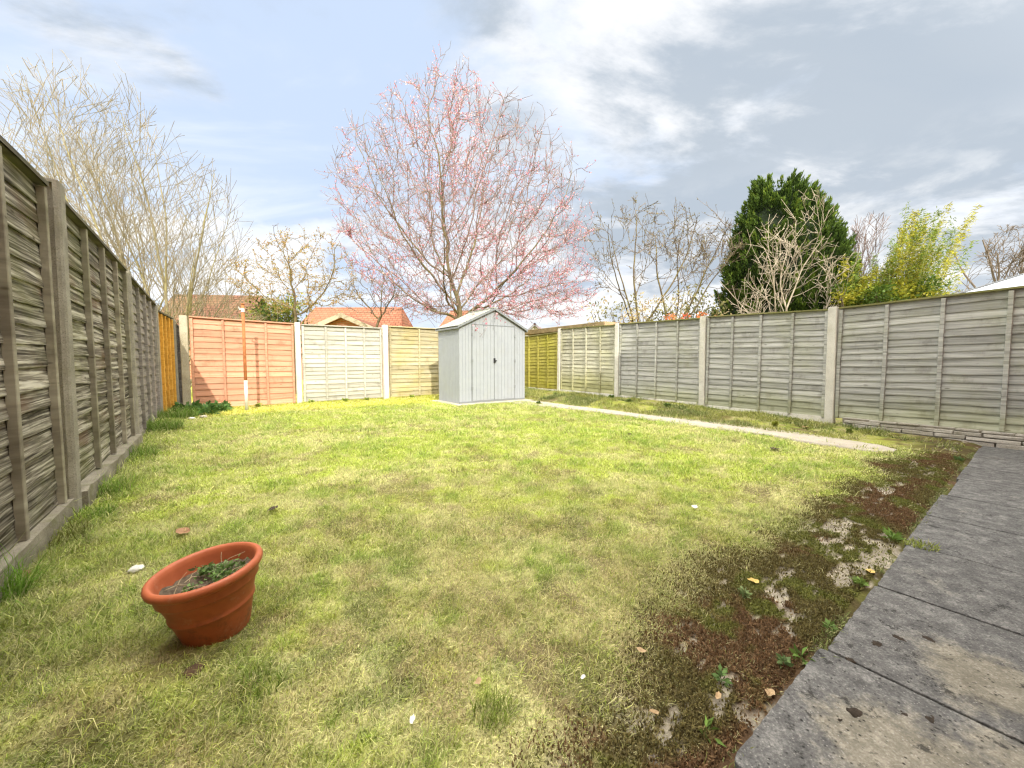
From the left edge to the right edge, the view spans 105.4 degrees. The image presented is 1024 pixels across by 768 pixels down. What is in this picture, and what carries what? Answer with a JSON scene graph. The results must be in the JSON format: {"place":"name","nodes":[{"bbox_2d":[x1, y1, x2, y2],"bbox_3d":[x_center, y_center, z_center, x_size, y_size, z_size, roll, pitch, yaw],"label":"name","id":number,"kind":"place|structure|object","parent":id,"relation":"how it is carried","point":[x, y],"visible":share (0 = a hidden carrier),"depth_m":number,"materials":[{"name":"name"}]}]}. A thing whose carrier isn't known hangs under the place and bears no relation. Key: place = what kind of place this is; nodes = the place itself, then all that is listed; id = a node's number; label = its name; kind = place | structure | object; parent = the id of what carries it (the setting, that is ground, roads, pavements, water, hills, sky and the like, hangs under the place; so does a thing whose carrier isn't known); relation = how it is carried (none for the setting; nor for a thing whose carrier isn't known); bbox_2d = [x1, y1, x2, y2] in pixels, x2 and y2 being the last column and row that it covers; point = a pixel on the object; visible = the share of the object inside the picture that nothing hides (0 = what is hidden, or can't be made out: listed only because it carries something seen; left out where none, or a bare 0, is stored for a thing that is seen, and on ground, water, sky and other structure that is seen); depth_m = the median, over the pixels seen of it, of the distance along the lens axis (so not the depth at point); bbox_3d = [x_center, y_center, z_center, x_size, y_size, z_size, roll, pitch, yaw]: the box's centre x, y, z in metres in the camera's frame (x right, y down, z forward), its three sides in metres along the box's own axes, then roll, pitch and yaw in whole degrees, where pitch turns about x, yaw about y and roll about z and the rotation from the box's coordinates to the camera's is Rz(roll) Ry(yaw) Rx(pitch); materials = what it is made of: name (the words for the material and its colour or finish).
{"place":"outdoors","nodes":[
{"label":"outdoors","id":0,"kind":"place"},
{"bbox_2d":[162,294,270,379],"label":"brick house","id":1,"kind":"structure","parent":0,"point":[213,306],"depth_m":20.77,"materials":[{"name":"brick"}]},
{"bbox_2d":[300,313,388,385],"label":"brick garage","id":2,"kind":"structure","parent":0,"point":[340,319],"depth_m":13.96,"materials":[{"name":"brick"}]},
{"bbox_2d":[300,307,412,379],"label":"brick house","id":3,"kind":"structure","parent":0,"point":[392,318],"depth_m":23.21,"materials":[{"name":"orange tile"}]},
{"bbox_2d":[439,310,468,326],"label":"brick house","id":4,"kind":"structure","parent":0,"point":[447,319],"depth_m":25.34,"materials":[{"name":"orange tile"}]},
{"bbox_2d":[0,394,964,767],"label":"lawn grass","id":5,"kind":"structure","parent":0,"point":[746,448],"depth_m":1.97,"materials":[{"name":"plant"}]},
{"bbox_2d":[176,527,189,533],"bbox_3d":[-1.896,0.847,2.244,0.104,0.017,0.061,3,4,39],"label":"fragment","id":6,"kind":"object","parent":5,"relation":"on","point":[181,530],"visible":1,"depth_m":2.25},
{"bbox_2d":[183,662,205,678],"bbox_3d":[-1.012,0.910,1.237,0.056,0.020,0.076,-1,3,-19],"label":"wood lump","id":7,"kind":"object","parent":5,"relation":"on","point":[193,669],"visible":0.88,"depth_m":1.24,"materials":[{"name":"wood"}]},
{"bbox_2d":[410,714,414,723],"bbox_3d":[-0.273,0.920,1.071,0.015,0.007,0.028,0,3,0],"label":"petal","id":8,"kind":"object","parent":5,"relation":"on","point":[412,718],"visible":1,"depth_m":1.07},
{"bbox_2d":[474,677,481,683],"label":"dry leaf","id":9,"kind":"object","parent":5,"relation":"on","point":[478,680],"visible":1,"depth_m":1.20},
{"bbox_2d":[748,578,758,582],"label":"dry leaf","id":10,"kind":"object","parent":5,"relation":"on","point":[754,580],"visible":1,"depth_m":1.74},
{"bbox_2d":[0,380,1016,767],"bbox_3d":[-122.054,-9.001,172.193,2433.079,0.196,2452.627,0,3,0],"label":"ground","id":11,"kind":"structure","parent":0,"point":[900,546],"depth_m":1.44,"materials":[{"name":"plant"}]},
{"bbox_2d":[0,536,72,607],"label":"grass tuft","id":12,"kind":"object","parent":11,"relation":"on","point":[19,581],"visible":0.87,"depth_m":1.68,"materials":[{"name":"plant"}]},
{"bbox_2d":[0,499,75,601],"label":"gravel board","id":13,"kind":"object","parent":11,"relation":"on","point":[40,530],"visible":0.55,"depth_m":1.99,"materials":[{"name":"concrete"}]},
{"bbox_2d":[0,135,67,558],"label":"lap fence","id":14,"kind":"object","parent":13,"relation":"on","point":[32,474],"visible":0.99,"depth_m":2.08,"materials":[{"name":"wood"}]},
{"bbox_2d":[44,177,81,512],"bbox_3d":[-2.875,-0.078,2.478,0.118,2.370,0.108,-2,4,-36],"label":"fence post","id":15,"kind":"object","parent":11,"relation":"on","point":[55,188],"visible":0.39,"depth_m":2.46,"materials":[{"name":"concrete"}]},
{"bbox_2d":[48,506,94,546],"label":"grass tuft","id":16,"kind":"object","parent":11,"relation":"on","point":[73,531],"visible":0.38,"depth_m":2.19,"materials":[{"name":"plant"}]},
{"bbox_2d":[73,497,126,520],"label":"grass tuft","id":17,"kind":"object","parent":11,"relation":"on","point":[100,509],"visible":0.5,"depth_m":2.54,"materials":[{"name":"plant"}]},
{"bbox_2d":[81,434,142,508],"bbox_3d":[-3.698,0.771,3.651,0.112,0.241,2.621,-3,4,-37],"label":"gravel board","id":18,"kind":"object","parent":11,"relation":"on","point":[89,486],"visible":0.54,"depth_m":3.17,"materials":[{"name":"concrete"}]},
{"bbox_2d":[65,199,135,480],"bbox_3d":[-3.725,-0.310,3.556,0.080,1.964,2.561,-3,4,-37],"label":"lap fence","id":19,"kind":"object","parent":18,"relation":"on","point":[98,269],"visible":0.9,"depth_m":3.40,"materials":[{"name":"wood"}]},
{"bbox_2d":[84,461,149,497],"bbox_3d":[-3.089,0.722,2.937,0.496,0.213,0.456,0,3,0],"label":"grass tuft","id":20,"kind":"object","parent":11,"relation":"on","point":[114,487],"visible":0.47,"depth_m":2.96,"materials":[{"name":"plant"}]},
{"bbox_2d":[126,269,139,433],"bbox_3d":[-4.567,-0.183,4.654,0.118,2.330,0.109,-2,4,-36],"label":"fence post","id":21,"kind":"object","parent":11,"relation":"on","point":[133,353],"visible":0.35,"depth_m":4.64,"materials":[{"name":"concrete"}]},
{"bbox_2d":[127,564,144,573],"bbox_3d":[-1.804,0.888,1.872,0.054,0.033,0.061,-1,4,-24],"label":"stone","id":22,"kind":"object","parent":11,"relation":"on","point":[134,568],"visible":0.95,"depth_m":1.86,"materials":[{"name":"stone"}]},
{"bbox_2d":[121,439,163,460],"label":"grass tuft","id":23,"kind":"object","parent":11,"relation":"on","point":[144,450],"visible":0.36,"depth_m":4.06,"materials":[{"name":"plant"}]},
{"bbox_2d":[140,416,157,434],"bbox_3d":[-5.446,0.676,5.852,0.052,0.177,2.801,-3,4,-37],"label":"gravel board","id":24,"kind":"object","parent":11,"relation":"on","point":[142,431],"visible":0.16,"depth_m":5.31,"materials":[{"name":"concrete"}]},
{"bbox_2d":[131,276,160,431],"bbox_3d":[-5.452,-0.387,5.805,0.080,1.988,2.731,-3,4,-37],"label":"lap fence","id":25,"kind":"object","parent":24,"relation":"on","point":[146,352],"visible":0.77,"depth_m":5.77,"materials":[{"name":"wood"}]},
{"bbox_2d":[0,49,299,386],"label":"bare tree","id":26,"kind":"object","parent":11,"relation":"on","point":[201,299],"visible":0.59,"depth_m":10.41,"materials":[{"name":"yellow plant"}]},
{"bbox_2d":[152,305,162,411],"bbox_3d":[-6.334,-0.276,6.952,0.118,2.250,0.108,-3,4,-36],"label":"fence post","id":27,"kind":"object","parent":11,"relation":"on","point":[159,357],"visible":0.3,"depth_m":6.94,"materials":[{"name":"concrete"}]},
{"bbox_2d":[145,413,186,431],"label":"grass tuft","id":28,"kind":"object","parent":11,"relation":"on","point":[156,425],"visible":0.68,"depth_m":5.66,"materials":[{"name":"plant"}]},
{"bbox_2d":[172,319,179,402],"bbox_3d":[-6.792,-0.248,7.851,0.118,2.090,0.109,-3,4,-36],"label":"fence post","id":29,"kind":"object","parent":11,"relation":"on","point":[176,362],"visible":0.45,"depth_m":7.83,"materials":[{"name":"concrete"}]},
{"bbox_2d":[158,310,176,411],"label":"lap fence","id":30,"kind":"object","parent":29,"relation":"attached to","point":[167,350],"visible":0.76,"depth_m":7.41,"materials":[{"name":"wood"}]},
{"bbox_2d":[176,324,182,407],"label":"lap fence","id":31,"kind":"object","parent":29,"relation":"attached to","point":[179,362],"visible":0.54,"depth_m":7.94,"materials":[{"name":"wood"}]},
{"bbox_2d":[157,402,203,418],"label":"grass tuft","id":32,"kind":"object","parent":11,"relation":"on","point":[177,412],"visible":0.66,"depth_m":6.75,"materials":[{"name":"plant"}]},
{"bbox_2d":[179,315,191,407],"bbox_3d":[-6.656,-0.299,7.955,0.134,2.180,0.134,-2,4,-36],"label":"fence post","id":33,"kind":"object","parent":11,"relation":"on","point":[185,361],"visible":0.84,"depth_m":7.89,"materials":[{"name":"concrete"}]},
{"bbox_2d":[141,542,262,646],"bbox_3d":[-1.115,0.797,1.452,0.355,0.260,0.355,-5,7,0],"label":"plant pot","id":34,"kind":"object","parent":11,"relation":"on","point":[203,597],"visible":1,"depth_m":1.39,"materials":[{"name":"ceramic"}]},
{"bbox_2d":[170,399,233,414],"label":"leafy plant","id":35,"kind":"object","parent":11,"relation":"on","point":[215,407],"visible":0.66,"depth_m":7.47,"materials":[{"name":"green plant"}]},
{"bbox_2d":[238,303,248,410],"bbox_3d":[-5.391,-0.502,7.831,0.118,2.200,0.064,0,3,0],"label":"metal pole","id":36,"kind":"object","parent":11,"relation":"on","point":[242,308],"visible":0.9,"depth_m":7.81,"materials":[{"name":"metal"}]},
{"bbox_2d":[237,656,289,701],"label":"grass tuft","id":37,"kind":"object","parent":11,"relation":"on","point":[265,673],"visible":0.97,"depth_m":1.19,"materials":[{"name":"plant"}]},
{"bbox_2d":[239,292,313,347],"bbox_3d":[-8.675,-1.583,13.986,2.932,3.567,2.089,0,3,0],"label":"evergreen bush","id":38,"kind":"object","parent":11,"relation":"on","point":[287,319],"visible":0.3,"depth_m":13.79,"materials":[{"name":"green plant"}]},
{"bbox_2d":[221,223,367,389],"bbox_3d":[-6.528,-2.251,11.911,4.137,5.122,3.027,0,3,0],"label":"budding tree","id":39,"kind":"object","parent":11,"relation":"on","point":[291,279],"visible":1,"depth_m":11.74,"materials":[{"name":"beige plant"}]},
{"bbox_2d":[294,322,302,402],"bbox_3d":[-5.010,-0.358,9.160,0.114,2.160,0.114,-2,4,-36],"label":"fence post","id":40,"kind":"object","parent":11,"relation":"on","point":[298,361],"visible":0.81,"depth_m":9.11,"materials":[{"name":"concrete"}]},
{"bbox_2d":[189,316,295,405],"bbox_3d":[-5.824,-0.470,8.545,1.870,1.900,0.080,-2,4,-36],"label":"lap fence","id":41,"kind":"object","parent":40,"relation":"attached to","point":[216,352],"visible":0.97,"depth_m":8.49,"materials":[{"name":"wood"}]},
{"bbox_2d":[301,324,382,401],"bbox_3d":[-4.187,-0.525,9.744,1.870,1.847,0.080,-2,4,-36],"label":"lap fence","id":42,"kind":"object","parent":40,"relation":"attached to","point":[340,362],"visible":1,"depth_m":9.70,"materials":[{"name":"wood"}]},
{"bbox_2d":[334,266,416,326],"bbox_3d":[-4.544,-1.820,12.914,2.667,4.146,1.904,0,3,0],"label":"twiggy shrub","id":43,"kind":"object","parent":11,"relation":"on","point":[380,310],"visible":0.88,"depth_m":12.88,"materials":[{"name":"brown plant"}]},
{"bbox_2d":[382,325,388,398],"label":"fence post","id":44,"kind":"object","parent":11,"relation":"on","point":[385,361],"visible":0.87,"depth_m":10.30,"materials":[{"name":"concrete"}]},
{"bbox_2d":[388,326,438,396],"bbox_3d":[-2.501,-0.631,10.976,1.930,1.898,0.080,-2,4,-36],"label":"lap fence","id":45,"kind":"object","parent":44,"relation":"attached to","point":[414,360],"visible":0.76,"depth_m":10.80,"materials":[{"name":"wood"}]},
{"bbox_2d":[314,41,598,336],"bbox_3d":[-1.789,-6.071,14.175,9.761,12.503,8.991,2,4,28],"label":"blossom tree","id":46,"kind":"object","parent":11,"relation":"on","point":[427,307],"visible":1,"depth_m":13.23,"materials":[{"name":"pink plant"}]},
{"bbox_2d":[431,399,531,405],"bbox_3d":[-0.744,0.442,9.950,2.200,0.072,1.420,-2,4,-36],"label":"slab base","id":47,"kind":"object","parent":11,"relation":"on","point":[456,404],"visible":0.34,"depth_m":9.32,"materials":[{"name":"concrete"}]},
{"bbox_2d":[435,307,527,403],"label":"garden shed","id":48,"kind":"structure","parent":47,"relation":"on","point":[477,367],"depth_m":9.44,"materials":[{"name":"plastic"}]},
{"bbox_2d":[472,325,493,400],"bbox_3d":[-0.686,-0.503,9.341,0.607,1.785,0.026,-2,4,-36],"label":"door","id":49,"kind":"structure","parent":48,"relation":"in","point":[482,347],"depth_m":9.32,"materials":[{"name":"plastic"}]},
{"bbox_2d":[494,326,513,398],"bbox_3d":[-0.190,-0.524,9.704,0.607,1.785,0.026,-2,4,-36],"label":"door","id":50,"kind":"structure","parent":48,"relation":"in","point":[503,336],"depth_m":9.69,"materials":[{"name":"plastic"}]},
{"bbox_2d":[461,673,521,738],"bbox_3d":[-0.061,0.905,1.116,0.173,0.074,0.182,-3,5,-45],"label":"grass tuft","id":51,"kind":"object","parent":11,"relation":"on","point":[493,708],"visible":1,"depth_m":1.11,"materials":[{"name":"plant"}]},
{"bbox_2d":[557,328,561,390],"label":"fence post","id":52,"kind":"object","parent":11,"relation":"on","point":[558,358],"visible":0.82,"depth_m":11.35,"materials":[{"name":"concrete"}]},
{"bbox_2d":[525,321,618,335],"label":"outbuilding","id":53,"kind":"structure","parent":11,"relation":"on","point":[541,331],"depth_m":12.54,"materials":[{"name":"wood"}]},
{"bbox_2d":[560,389,613,396],"bbox_3d":[1.997,0.310,10.534,0.052,0.207,2.073,-2,4,-33],"label":"gravel board","id":54,"kind":"object","parent":11,"relation":"on","point":[604,394],"visible":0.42,"depth_m":10.33,"materials":[{"name":"concrete"}]},
{"bbox_2d":[560,324,614,393],"bbox_3d":[1.994,-0.676,10.475,0.080,1.766,2.073,-2,4,-33],"label":"lap fence","id":55,"kind":"object","parent":54,"relation":"on","point":[587,362],"visible":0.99,"depth_m":10.40,"materials":[{"name":"beige wood"}]},
{"bbox_2d":[614,323,620,396],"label":"fence post","id":56,"kind":"object","parent":11,"relation":"on","point":[616,376],"visible":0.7,"depth_m":9.52,"materials":[{"name":"concrete"}]},
{"bbox_2d":[580,194,715,321],"bbox_3d":[3.894,-2.557,11.549,3.902,5.784,2.740,0,3,0],"label":"bare tree","id":57,"kind":"object","parent":11,"relation":"on","point":[635,277],"visible":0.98,"depth_m":11.18,"materials":[{"name":"grey plant"}]},
{"bbox_2d":[648,753,659,764],"bbox_3d":[0.357,0.941,0.974,0.037,0.020,0.046,2,4,33],"label":"stone","id":58,"kind":"object","parent":11,"relation":"on","point":[653,755],"visible":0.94,"depth_m":0.97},
{"bbox_2d":[581,283,732,326],"bbox_3d":[4.197,-1.296,11.226,4.465,3.313,1.052,0,3,0],"label":"variegated shrub","id":59,"kind":"object","parent":11,"relation":"on","point":[686,309],"visible":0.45,"depth_m":11.16,"materials":[{"name":"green plant"}]},
{"bbox_2d":[619,395,696,404],"bbox_3d":[3.198,0.426,8.697,0.052,0.207,2.083,-2,4,-33],"label":"gravel board","id":60,"kind":"object","parent":11,"relation":"on","point":[685,402],"visible":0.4,"depth_m":8.52,"materials":[{"name":"concrete"}]},
{"bbox_2d":[618,318,699,402],"bbox_3d":[3.195,-0.543,8.638,0.080,1.766,2.084,-2,4,-33],"label":"lap fence","id":61,"kind":"object","parent":60,"relation":"on","point":[659,359],"visible":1,"depth_m":8.54,"materials":[{"name":"grey wood"}]},
{"bbox_2d":[663,312,716,319],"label":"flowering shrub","id":62,"kind":"object","parent":11,"relation":"on","point":[672,316],"visible":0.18,"depth_m":10.49,"materials":[{"name":"plant"}]},
{"bbox_2d":[636,198,750,319],"bbox_3d":[5.419,-2.567,12.002,3.239,5.761,2.394,1,4,23],"label":"bare tree","id":63,"kind":"object","parent":11,"relation":"on","point":[716,251],"visible":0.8,"depth_m":11.75,"materials":[{"name":"grey plant"}]},
{"bbox_2d":[509,400,896,451],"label":"garden path","id":64,"kind":"structure","parent":11,"relation":"on","point":[839,443],"depth_m":5.48,"materials":[{"name":"concrete"}]},
{"bbox_2d":[698,316,707,405],"bbox_3d":[3.792,-0.316,7.732,0.123,2.040,0.118,-3,4,-33],"label":"fence post","id":65,"kind":"object","parent":11,"relation":"on","point":[702,350],"visible":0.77,"depth_m":7.68,"materials":[{"name":"concrete"}]},
{"bbox_2d":[715,691,720,698],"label":"dry leaf","id":66,"kind":"object","parent":11,"relation":"on","point":[718,695],"visible":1,"depth_m":1.14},
{"bbox_2d":[712,664,732,687],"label":"weed","id":67,"kind":"object","parent":11,"relation":"on","point":[720,672],"visible":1,"depth_m":1.21,"materials":[{"name":"green plant"}]},
{"bbox_2d":[480,447,974,767],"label":"soil","id":68,"kind":"structure","parent":11,"relation":"on","point":[921,491],"depth_m":1.52,"materials":[{"name":"soil"}]},
{"bbox_2d":[637,647,645,651],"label":"dry leaf","id":69,"kind":"object","parent":68,"relation":"on","point":[640,649],"visible":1,"depth_m":1.32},
{"bbox_2d":[649,709,658,713],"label":"dry leaf","id":70,"kind":"object","parent":68,"relation":"on","point":[653,711],"visible":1,"depth_m":1.09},
{"bbox_2d":[700,715,725,746],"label":"weed","id":71,"kind":"object","parent":68,"relation":"on","point":[708,722],"visible":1,"depth_m":1.04,"materials":[{"name":"green plant"}]},
{"bbox_2d":[765,688,774,695],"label":"dry leaf","id":72,"kind":"object","parent":68,"relation":"on","point":[771,692],"visible":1,"depth_m":1.17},
{"bbox_2d":[878,526,907,542],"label":"weed","id":73,"kind":"object","parent":68,"relation":"on","point":[897,535],"visible":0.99,"depth_m":2.18,"materials":[{"name":"green plant"}]},
{"bbox_2d":[524,386,965,451],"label":"border grass","id":74,"kind":"structure","parent":11,"relation":"on","point":[583,397],"depth_m":6.64,"materials":[{"name":"plant"}]},
{"bbox_2d":[738,586,751,598],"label":"weed","id":75,"kind":"object","parent":11,"relation":"on","point":[746,592],"visible":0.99,"depth_m":1.63,"materials":[{"name":"green plant"}]},
{"bbox_2d":[705,405,823,422],"bbox_3d":[4.363,0.559,6.915,0.052,0.207,1.943,-2,4,-33],"label":"gravel board","id":76,"kind":"object","parent":11,"relation":"on","point":[808,417],"visible":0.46,"depth_m":6.52,"materials":[{"name":"concrete"}]},
{"bbox_2d":[705,309,827,416],"bbox_3d":[4.360,-0.402,6.857,0.080,1.757,1.943,-2,4,-33],"label":"lap fence","id":77,"kind":"object","parent":76,"relation":"on","point":[771,361],"visible":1,"depth_m":6.74,"materials":[{"name":"grey wood"}]},
{"bbox_2d":[771,421,778,425],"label":"weed","id":78,"kind":"object","parent":11,"relation":"on","point":[775,423],"visible":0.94,"depth_m":5.84,"materials":[{"name":"green plant"}]},
{"bbox_2d":[775,653,793,667],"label":"weed","id":79,"kind":"object","parent":11,"relation":"on","point":[786,660],"visible":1,"depth_m":1.28,"materials":[{"name":"green plant"}]},
{"bbox_2d":[710,167,867,315],"bbox_3d":[8.854,-3.232,12.613,4.608,7.000,3.829,0,3,0],"label":"conifer","id":80,"kind":"object","parent":11,"relation":"on","point":[762,202],"visible":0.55,"depth_m":11.63,"materials":[{"name":"green plant"}]},
{"bbox_2d":[721,185,859,313],"bbox_3d":[7.589,-2.978,10.955,3.568,4.898,2.247,0,3,0],"label":"pale bare tree","id":81,"kind":"object","parent":11,"relation":"on","point":[780,242],"visible":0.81,"depth_m":10.81,"materials":[{"name":"beige plant"}]},
{"bbox_2d":[789,643,815,664],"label":"weed","id":82,"kind":"object","parent":11,"relation":"on","point":[797,651],"visible":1,"depth_m":1.31,"materials":[{"name":"green plant"}]},
{"bbox_2d":[821,618,840,632],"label":"weed","id":83,"kind":"object","parent":11,"relation":"on","point":[827,621],"visible":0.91,"depth_m":1.46,"materials":[{"name":"green plant"}]},
{"bbox_2d":[824,306,839,423],"bbox_3d":[4.922,-0.171,6.010,0.123,2.010,0.119,-2,4,-33],"label":"fence post","id":84,"kind":"object","parent":11,"relation":"on","point":[831,357],"visible":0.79,"depth_m":5.96,"materials":[{"name":"concrete"}]},
{"bbox_2d":[849,576,868,586],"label":"weed","id":85,"kind":"object","parent":11,"relation":"on","point":[858,580],"visible":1,"depth_m":1.73,"materials":[{"name":"green plant"}]},
{"bbox_2d":[734,446,1023,767],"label":"patio","id":86,"kind":"structure","parent":11,"relation":"on","point":[958,597],"depth_m":1.27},
{"bbox_2d":[845,657,855,662],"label":"moss clump","id":87,"kind":"object","parent":86,"relation":"on","point":[850,659],"visible":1,"depth_m":1.29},
{"bbox_2d":[846,707,862,717],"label":"moss clump","id":88,"kind":"object","parent":86,"relation":"on","point":[855,712],"visible":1,"depth_m":1.09,"materials":[{"name":"plant"}]},
{"bbox_2d":[871,640,882,646],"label":"moss clump","id":89,"kind":"object","parent":86,"relation":"on","point":[878,643],"visible":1,"depth_m":1.36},
{"bbox_2d":[892,634,906,641],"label":"moss clump","id":90,"kind":"object","parent":86,"relation":"on","point":[898,637],"visible":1,"depth_m":1.39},
{"bbox_2d":[903,537,939,551],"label":"grass tuft","id":91,"kind":"object","parent":86,"relation":"on","point":[906,542],"visible":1,"depth_m":2.08,"materials":[{"name":"plant"}]},
{"bbox_2d":[922,635,934,642],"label":"moss clump","id":92,"kind":"object","parent":86,"relation":"on","point":[928,638],"visible":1,"depth_m":1.38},
{"bbox_2d":[925,715,934,723],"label":"moss clump","id":93,"kind":"object","parent":86,"relation":"on","point":[929,718],"visible":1,"depth_m":1.07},
{"bbox_2d":[847,211,911,278],"bbox_3d":[11.872,-2.849,12.780,2.794,5.241,1.696,1,3,13],"label":"twiggy bush","id":94,"kind":"object","parent":11,"relation":"on","point":[864,243],"visible":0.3,"depth_m":12.43,"materials":[{"name":"beige plant"}]},
{"bbox_2d":[827,271,951,306],"bbox_3d":[10.310,-1.302,10.687,3.683,3.382,1.644,0,3,0],"label":"broadleaf shrub","id":95,"kind":"object","parent":11,"relation":"on","point":[868,297],"visible":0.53,"depth_m":10.39,"materials":[{"name":"green plant"}]},
{"bbox_2d":[832,201,982,306],"bbox_3d":[11.306,-2.563,11.247,5.109,5.474,2.158,0,3,0],"label":"bamboo","id":96,"kind":"object","parent":11,"relation":"on","point":[906,267],"visible":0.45,"depth_m":10.83,"materials":[{"name":"green plant"}]},
{"bbox_2d":[842,417,1023,449],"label":"stone wall","id":97,"kind":"structure","parent":11,"relation":"on","point":[998,439],"depth_m":4.91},
{"bbox_2d":[834,286,1023,433],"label":"lap fence","id":98,"kind":"object","parent":97,"relation":"on","point":[954,360],"visible":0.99,"depth_m":5.06,"materials":[{"name":"grey wood"}]},
{"bbox_2d":[953,456,964,460],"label":"weed","id":99,"kind":"object","parent":11,"relation":"on","point":[957,458],"visible":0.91,"depth_m":3.91,"materials":[{"name":"green plant"}]},
{"bbox_2d":[935,224,1023,295],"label":"bare tree","id":100,"kind":"object","parent":11,"relation":"on","point":[1020,256],"visible":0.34,"depth_m":25.70,"materials":[{"name":"grey plant"}]},
{"bbox_2d":[956,273,1023,293],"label":"garden canopy","id":101,"kind":"object","parent":11,"relation":"on","point":[1015,281],"visible":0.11,"depth_m":7.89,"materials":[{"name":"fabric"}]},
{"bbox_2d":[0,0,1023,328],"label":"sky","id":102,"kind":"structure","parent":0,"point":[888,104],"materials":[{"name":"blue"}]},
{"bbox_2d":[525,323,540,335],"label":"rendered house","id":103,"kind":"structure","parent":0,"point":[533,326],"depth_m":23.15,"materials":[{"name":"paint"}]},
{"bbox_3d":[0.832,0.227,12.319,0.052,0.207,1.953,-2,4,-33],"label":"gravel board","id":104,"kind":"object","parent":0,"visible":0},
{"bbox_2d":[525,332,557,388],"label":"lap fence","id":105,"kind":"object","parent":104,"relation":"on","point":[541,351],"visible":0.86,"depth_m":12.12,"materials":[{"name":"wood"}]}
]}

